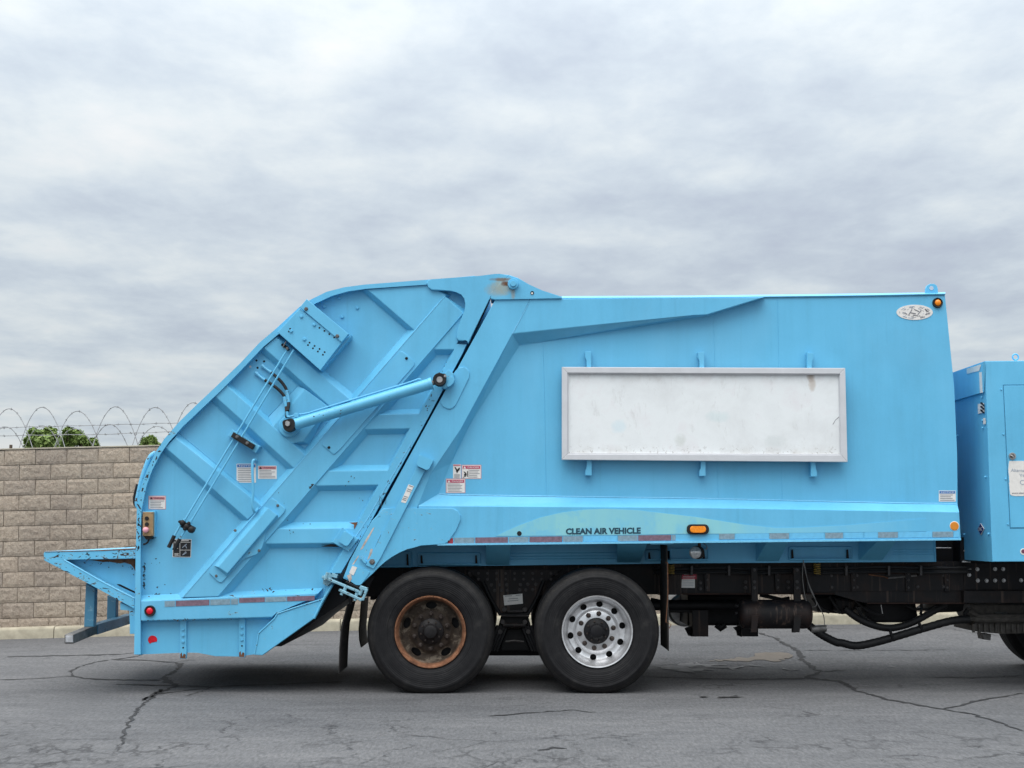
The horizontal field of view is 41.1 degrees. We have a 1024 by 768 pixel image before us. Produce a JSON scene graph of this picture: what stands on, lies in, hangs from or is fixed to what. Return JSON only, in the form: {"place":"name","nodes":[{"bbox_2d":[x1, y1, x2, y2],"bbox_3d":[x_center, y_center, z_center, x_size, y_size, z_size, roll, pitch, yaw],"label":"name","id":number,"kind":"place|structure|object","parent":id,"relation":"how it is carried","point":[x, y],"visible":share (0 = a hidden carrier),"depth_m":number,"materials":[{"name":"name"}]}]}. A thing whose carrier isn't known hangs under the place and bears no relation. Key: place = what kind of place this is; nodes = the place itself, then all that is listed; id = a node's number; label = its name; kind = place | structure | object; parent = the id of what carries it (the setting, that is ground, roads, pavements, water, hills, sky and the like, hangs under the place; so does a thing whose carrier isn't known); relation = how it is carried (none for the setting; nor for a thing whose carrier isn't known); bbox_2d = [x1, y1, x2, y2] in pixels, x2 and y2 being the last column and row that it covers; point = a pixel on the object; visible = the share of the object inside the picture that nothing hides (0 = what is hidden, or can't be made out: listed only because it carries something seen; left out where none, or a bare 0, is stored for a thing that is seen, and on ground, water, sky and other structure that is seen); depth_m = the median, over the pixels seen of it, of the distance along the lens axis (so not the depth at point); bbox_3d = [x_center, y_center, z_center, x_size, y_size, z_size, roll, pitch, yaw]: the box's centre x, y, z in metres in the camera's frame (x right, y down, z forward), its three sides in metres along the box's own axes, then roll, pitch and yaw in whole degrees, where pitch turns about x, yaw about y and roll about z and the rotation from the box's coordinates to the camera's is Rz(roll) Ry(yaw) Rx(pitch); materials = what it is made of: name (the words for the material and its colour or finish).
{"place":"outdoors","nodes":[
{"label":"outdoors","id":0,"kind":"place"},
{"bbox_2d":[0,624,1023,767],"bbox_3d":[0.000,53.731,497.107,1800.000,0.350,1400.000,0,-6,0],"label":"asphalt lot","id":1,"kind":"structure","parent":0,"point":[950,696],"depth_m":10.28,"materials":[{"name":"grey asphalt"}]},
{"bbox_2d":[23,427,59,447],"bbox_3d":[-11.696,3.073,33.873,1.054,4.121,1.118,0,-6,0],"label":"tree","id":2,"kind":"object","parent":1,"relation":"on","point":[42,441],"visible":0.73,"depth_m":33.74,"materials":[{"name":"green plant"}]},
{"bbox_2d":[53,426,89,446],"bbox_3d":[-10.649,3.023,32.841,0.872,4.006,0.719,-6,-8,44],"label":"tree","id":3,"kind":"object","parent":1,"relation":"on","point":[75,440],"visible":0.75,"depth_m":32.79,"materials":[{"name":"green plant"}]},
{"bbox_2d":[83,437,100,446],"bbox_3d":[-10.779,3.288,34.830,0.522,3.888,0.636,0,-6,0],"label":"tree","id":4,"kind":"object","parent":1,"relation":"on","point":[91,439],"visible":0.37,"depth_m":34.80,"materials":[{"name":"green plant"}]},
{"bbox_2d":[139,434,160,444],"bbox_3d":[-9.593,3.322,35.852,0.551,4.028,0.596,-3,-7,23],"label":"tree","id":5,"kind":"object","parent":1,"relation":"on","point":[149,440],"visible":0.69,"depth_m":35.89,"materials":[{"name":"green plant"}]},
{"bbox_2d":[0,445,924,627],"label":"block wall","id":6,"kind":"structure","parent":1,"relation":"on","point":[63,498],"depth_m":17.91,"materials":[{"name":"concrete"}]},
{"bbox_2d":[0,402,196,447],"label":"razor wire","id":7,"kind":"object","parent":6,"relation":"on","point":[42,426],"visible":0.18,"depth_m":18.18,"materials":[{"name":"grey metal"}]},
{"bbox_2d":[0,612,957,639],"bbox_3d":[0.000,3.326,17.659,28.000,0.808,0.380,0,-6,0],"label":"kerb","id":8,"kind":"structure","parent":1,"relation":"on","point":[34,632],"depth_m":17.49,"materials":[{"name":"concrete"}]},
{"bbox_2d":[44,274,1023,692],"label":"garbage truck","id":9,"kind":"object","parent":1,"relation":"on","point":[444,472],"visible":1,"depth_m":11.47,"materials":[{"name":"blue paint"}]},
{"bbox_2d":[0,0,1023,448],"label":"sky","id":10,"kind":"structure","parent":0,"point":[178,178],"materials":[{"name":"grey"}]}
]}

